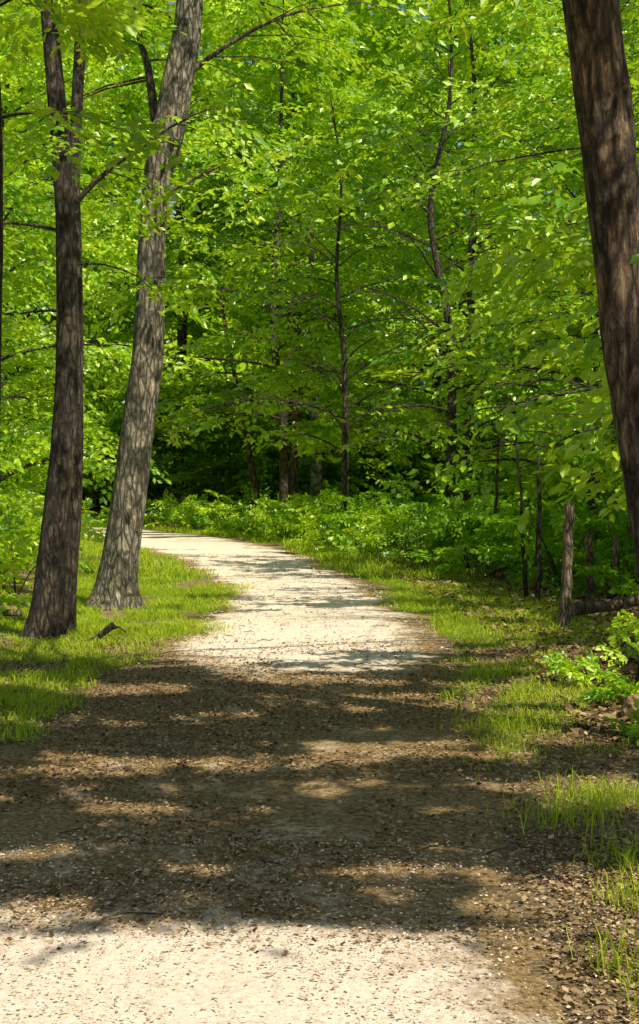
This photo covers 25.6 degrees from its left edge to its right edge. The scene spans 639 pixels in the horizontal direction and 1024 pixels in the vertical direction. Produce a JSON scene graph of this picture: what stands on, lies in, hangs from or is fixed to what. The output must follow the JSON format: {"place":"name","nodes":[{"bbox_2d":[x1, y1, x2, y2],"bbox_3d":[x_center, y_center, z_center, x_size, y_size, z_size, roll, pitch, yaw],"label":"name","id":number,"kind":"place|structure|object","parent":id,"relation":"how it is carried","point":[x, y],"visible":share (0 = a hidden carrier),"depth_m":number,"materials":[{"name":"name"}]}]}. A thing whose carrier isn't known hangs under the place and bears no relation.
{"place":"outdoors","nodes":[
{"label":"outdoors","id":0,"kind":"place"},
{"bbox_2d":[14,521,493,580],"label":"verge grass","id":1,"kind":"structure","parent":0,"point":[374,564],"depth_m":23.29,"materials":[{"name":"green plant"}]},
{"bbox_2d":[0,527,565,1023],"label":"dirt path","id":2,"kind":"structure","parent":0,"point":[334,819],"depth_m":5.86,"materials":[{"name":"beige gravel"}]},
{"bbox_2d":[161,553,459,655],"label":"leaf litter","id":3,"kind":"object","parent":2,"relation":"on","point":[320,612],"visible":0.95,"depth_m":16.02,"materials":[{"name":"plant"}]},
{"bbox_2d":[4,624,630,918],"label":"twigs","id":4,"kind":"object","parent":2,"relation":"on","point":[246,843],"visible":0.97,"depth_m":7.42,"materials":[{"name":"brown wood"}]},
{"bbox_2d":[0,493,638,1023],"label":"forest ground","id":5,"kind":"structure","parent":0,"point":[538,973],"depth_m":7.28,"materials":[{"name":"brown soil"}]},
{"bbox_2d":[1,609,21,616],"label":"fallen log","id":6,"kind":"object","parent":5,"relation":"on","point":[13,612],"visible":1,"depth_m":13.89,"materials":[{"name":"brown wood"}]},
{"bbox_2d":[0,37,85,507],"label":"beech tree","id":7,"kind":"object","parent":5,"relation":"on","point":[35,241],"visible":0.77,"depth_m":17.35,"materials":[{"name":"green plant"}]},
{"bbox_2d":[1,82,88,425],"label":"maple tree","id":8,"kind":"object","parent":5,"relation":"on","point":[38,318],"visible":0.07,"depth_m":35.78,"materials":[{"name":"green plant"}]},
{"bbox_2d":[0,90,96,471],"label":"beech tree","id":9,"kind":"object","parent":5,"relation":"on","point":[7,298],"visible":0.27,"depth_m":26.93,"materials":[{"name":"green plant"}]},
{"bbox_2d":[0,481,105,617],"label":"understory shrub","id":10,"kind":"object","parent":5,"relation":"on","point":[20,528],"visible":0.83,"depth_m":16.57,"materials":[{"name":"green plant"}]},
{"bbox_2d":[0,0,193,413],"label":"young beech tree","id":11,"kind":"object","parent":5,"relation":"on","point":[83,14],"visible":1,"depth_m":10.12,"materials":[{"name":"green plant"}]},
{"bbox_2d":[81,622,125,643],"bbox_3d":[-1.973,1.111,12.842,0.412,0.226,0.071,0,2,0],"label":"fallen branch","id":12,"kind":"object","parent":5,"relation":"on","point":[108,628],"visible":0.8,"depth_m":12.82,"materials":[{"name":"brown wood"}]},
{"bbox_2d":[0,39,210,489],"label":"maple tree","id":13,"kind":"object","parent":5,"relation":"on","point":[24,371],"visible":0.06,"depth_m":44.47,"materials":[{"name":"green plant"}]},
{"bbox_2d":[0,0,222,530],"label":"beech tree","id":14,"kind":"object","parent":5,"relation":"on","point":[91,251],"visible":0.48,"depth_m":22.39,"materials":[{"name":"green plant"}]},
{"bbox_2d":[0,1,242,510],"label":"beech tree","id":15,"kind":"object","parent":5,"relation":"on","point":[206,275],"visible":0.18,"depth_m":30.30,"materials":[{"name":"green plant"}]},
{"bbox_2d":[0,571,255,745],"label":"verge grass","id":16,"kind":"structure","parent":5,"relation":"on","point":[162,608],"depth_m":13.01,"materials":[{"name":"green plant"}]},
{"bbox_2d":[0,0,289,640],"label":"black cherry tree","id":17,"kind":"object","parent":5,"relation":"on","point":[52,611],"visible":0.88,"depth_m":12.95,"materials":[{"name":"green plant"}]},
{"bbox_2d":[175,160,183,507],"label":"tree trunk","id":18,"kind":"object","parent":5,"relation":"on","point":[180,337],"visible":0.28,"depth_m":43.80,"materials":[{"name":"brown plant"}]},
{"bbox_2d":[34,0,346,506],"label":"maple tree","id":19,"kind":"object","parent":5,"relation":"on","point":[193,328],"visible":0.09,"depth_m":43.43,"materials":[{"name":"green plant"}]},
{"bbox_2d":[3,0,458,610],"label":"maple tree","id":20,"kind":"object","parent":5,"relation":"on","point":[117,574],"visible":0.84,"depth_m":15.85,"materials":[{"name":"green plant"}]},
{"bbox_2d":[219,295,261,508],"bbox_3d":[-2.206,-2.961,39.922,1.296,6.352,0.222,0,2,0],"label":"tree trunk","id":21,"kind":"object","parent":5,"relation":"on","point":[252,471],"visible":0.56,"depth_m":39.89,"materials":[{"name":"brown plant"}]},
{"bbox_2d":[104,0,445,501],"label":"maple tree","id":22,"kind":"object","parent":5,"relation":"on","point":[166,387],"visible":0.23,"depth_m":40.23,"materials":[{"name":"green plant"}]},
{"bbox_2d":[90,0,489,508],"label":"maple tree","id":23,"kind":"object","parent":5,"relation":"on","point":[319,351],"visible":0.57,"depth_m":34.44,"materials":[{"name":"green plant"}]},
{"bbox_2d":[289,201,300,499],"bbox_3d":[-0.691,-4.173,38.904,0.315,8.813,0.274,-1,2,-31],"label":"tree trunk","id":24,"kind":"object","parent":5,"relation":"on","point":[293,483],"visible":0.38,"depth_m":38.86,"materials":[{"name":"brown plant"}]},
{"bbox_2d":[0,378,621,517],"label":"understory shrub","id":25,"kind":"object","parent":5,"relation":"on","point":[203,474],"visible":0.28,"depth_m":42.26,"materials":[{"name":"green plant"}]},
{"bbox_2d":[308,204,322,500],"bbox_3d":[-0.097,-4.323,38.387,0.476,9.142,0.346,0,2,0],"label":"tree trunk","id":26,"kind":"object","parent":5,"relation":"on","point":[316,486],"visible":0.23,"depth_m":38.33,"materials":[{"name":"brown plant"}]},
{"bbox_2d":[0,636,638,987],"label":"leaf litter","id":27,"kind":"object","parent":5,"relation":"on","point":[229,836],"visible":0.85,"depth_m":7.47,"materials":[{"name":"brown plant"}]},
{"bbox_2d":[0,830,638,1023],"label":"leaf litter","id":28,"kind":"object","parent":5,"relation":"on","point":[302,959],"visible":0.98,"depth_m":4.82,"materials":[{"name":"dry brown leaves"}]},
{"bbox_2d":[2,0,637,501],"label":"distant trees","id":29,"kind":"object","parent":5,"relation":"on","point":[362,16],"visible":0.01,"depth_m":55.53,"materials":[{"name":"green plant"}]},
{"bbox_2d":[81,484,583,567],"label":"undergrowth","id":30,"kind":"object","parent":5,"relation":"on","point":[300,515],"visible":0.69,"depth_m":30.88,"materials":[{"name":"green plant"}]},
{"bbox_2d":[189,79,522,511],"bbox_3d":[0.675,-4.109,29.768,7.399,9.675,6.436,0,2,0],"label":"beech tree","id":31,"kind":"object","parent":5,"relation":"on","point":[411,269],"visible":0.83,"depth_m":29.54,"materials":[{"name":"green plant"}]},
{"bbox_2d":[271,0,551,501],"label":"maple tree","id":32,"kind":"object","parent":5,"relation":"on","point":[411,59],"visible":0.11,"depth_m":41.27,"materials":[{"name":"green plant"}]},
{"bbox_2d":[232,0,592,500],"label":"maple tree","id":33,"kind":"object","parent":5,"relation":"on","point":[488,73],"visible":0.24,"depth_m":32.39,"materials":[{"name":"green plant"}]},
{"bbox_2d":[317,0,591,508],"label":"beech tree","id":34,"kind":"object","parent":5,"relation":"on","point":[451,442],"visible":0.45,"depth_m":27.43,"materials":[{"name":"green plant"}]},
{"bbox_2d":[315,0,638,505],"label":"beech tree","id":35,"kind":"object","parent":5,"relation":"on","point":[516,319],"visible":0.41,"depth_m":14.91,"materials":[{"name":"green plant"}]},
{"bbox_2d":[317,456,638,598],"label":"understory shrub","id":36,"kind":"object","parent":5,"relation":"on","point":[508,549],"visible":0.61,"depth_m":19.57,"materials":[{"name":"green plant"}]},
{"bbox_2d":[328,6,638,508],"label":"beech tree","id":37,"kind":"object","parent":5,"relation":"on","point":[420,279],"visible":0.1,"depth_m":25.01,"materials":[{"name":"green plant"}]},
{"bbox_2d":[491,438,499,574],"bbox_3d":[2.574,-0.021,20.582,0.129,2.128,0.087,0,2,0],"label":"sapling trunk","id":38,"kind":"object","parent":5,"relation":"on","point":[496,494],"visible":0.59,"depth_m":20.55,"materials":[{"name":"brown plant"}]},
{"bbox_2d":[357,0,638,544],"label":"beech tree","id":39,"kind":"object","parent":5,"relation":"on","point":[486,365],"visible":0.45,"depth_m":20.05,"materials":[{"name":"green plant"}]},
{"bbox_2d":[362,577,638,783],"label":"verge grass","id":40,"kind":"structure","parent":5,"relation":"on","point":[428,601],"depth_m":13.26,"materials":[{"name":"green plant"}]},
{"bbox_2d":[376,550,638,744],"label":"leaf litter","id":41,"kind":"object","parent":5,"relation":"on","point":[579,730],"visible":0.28,"depth_m":13.96,"materials":[{"name":"brown plant"}]},
{"bbox_2d":[515,421,528,597],"bbox_3d":[2.477,0.015,17.148,0.188,2.253,0.070,0,2,0],"label":"sapling trunk","id":42,"kind":"object","parent":5,"relation":"on","point":[525,581],"visible":0.66,"depth_m":17.14,"materials":[{"name":"brown plant"}]},
{"bbox_2d":[421,0,637,452],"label":"maple tree","id":43,"kind":"object","parent":5,"relation":"on","point":[546,148],"visible":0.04,"depth_m":40.35,"materials":[{"name":"green plant"}]},
{"bbox_2d":[431,0,638,506],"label":"beech tree","id":44,"kind":"object","parent":5,"relation":"on","point":[463,37],"visible":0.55,"depth_m":12.10,"materials":[{"name":"green plant"}]},
{"bbox_2d":[434,701,638,1023],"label":"grass tufts","id":45,"kind":"object","parent":5,"relation":"on","point":[599,801],"visible":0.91,"depth_m":6.41,"materials":[{"name":"green plant"}]},
{"bbox_2d":[434,59,638,395],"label":"beech tree","id":46,"kind":"object","parent":5,"relation":"on","point":[551,82],"visible":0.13,"depth_m":19.15,"materials":[{"name":"green plant"}]},
{"bbox_2d":[534,436,542,598],"bbox_3d":[2.640,0.115,16.956,0.103,2.067,0.100,-1,2,-39],"label":"sapling trunk","id":47,"kind":"object","parent":5,"relation":"on","point":[537,588],"visible":0.81,"depth_m":16.94,"materials":[{"name":"brown plant"}]},
{"bbox_2d":[465,157,638,532],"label":"young beech tree","id":48,"kind":"object","parent":5,"relation":"on","point":[555,347],"visible":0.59,"depth_m":9.24,"materials":[{"name":"green plant"}]},
{"bbox_2d":[493,832,638,1023],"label":"leaf litter","id":49,"kind":"object","parent":5,"relation":"on","point":[563,971],"visible":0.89,"depth_m":4.99,"materials":[{"name":"brown plant"}]},
{"bbox_2d":[559,503,574,628],"bbox_3d":[2.416,0.563,13.734,0.155,1.308,0.126,0,2,0],"label":"wooden post","id":50,"kind":"object","parent":5,"relation":"on","point":[565,594],"visible":0.9,"depth_m":13.69,"materials":[{"name":"brown wood"}]},
{"bbox_2d":[518,0,638,421],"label":"beech tree","id":51,"kind":"object","parent":5,"relation":"on","point":[631,47],"visible":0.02,"depth_m":28.71,"materials":[{"name":"green plant"}]},
{"bbox_2d":[540,609,638,745],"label":"bramble bush","id":52,"kind":"object","parent":5,"relation":"on","point":[595,693],"visible":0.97,"depth_m":10.33,"materials":[{"name":"green plant"}]},
{"bbox_2d":[584,530,595,599],"bbox_3d":[3.171,0.671,16.490,0.137,0.912,0.126,0,2,0],"label":"wooden post","id":53,"kind":"object","parent":5,"relation":"on","point":[590,580],"visible":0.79,"depth_m":16.45,"materials":[{"name":"brown wood"}]},
{"bbox_2d":[562,0,638,574],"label":"hickory tree","id":54,"kind":"object","parent":5,"relation":"on","point":[602,94],"visible":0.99,"depth_m":7.82,"materials":[{"name":"brown plant"}]},
{"bbox_2d":[571,594,638,615],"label":"fallen log","id":55,"kind":"object","parent":5,"relation":"on","point":[592,607],"visible":0.88,"depth_m":14.49,"materials":[{"name":"brown wood"}]},
{"bbox_2d":[612,538,619,597],"bbox_3d":[3.422,0.696,16.215,0.101,0.799,0.121,0,2,0],"label":"wooden post","id":56,"kind":"object","parent":5,"relation":"on","point":[616,554],"visible":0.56,"depth_m":16.17,"materials":[{"name":"brown wood"}]},
{"bbox_2d":[625,523,632,580],"bbox_3d":[3.842,0.595,17.487,0.099,0.908,0.104,-1,2,-26],"label":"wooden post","id":57,"kind":"object","parent":5,"relation":"on","point":[628,527],"visible":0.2,"depth_m":17.45,"materials":[{"name":"brown wood"}]},
{"bbox_2d":[621,694,638,718],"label":"rock","id":58,"kind":"object","parent":5,"relation":"on","point":[629,702],"visible":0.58,"depth_m":8.91,"materials":[{"name":"beige stone"}]},
{"bbox_2d":[18,0,638,412],"label":"sky","id":59,"kind":"structure","parent":0,"point":[402,9],"materials":[{"name":"white"}]}
]}

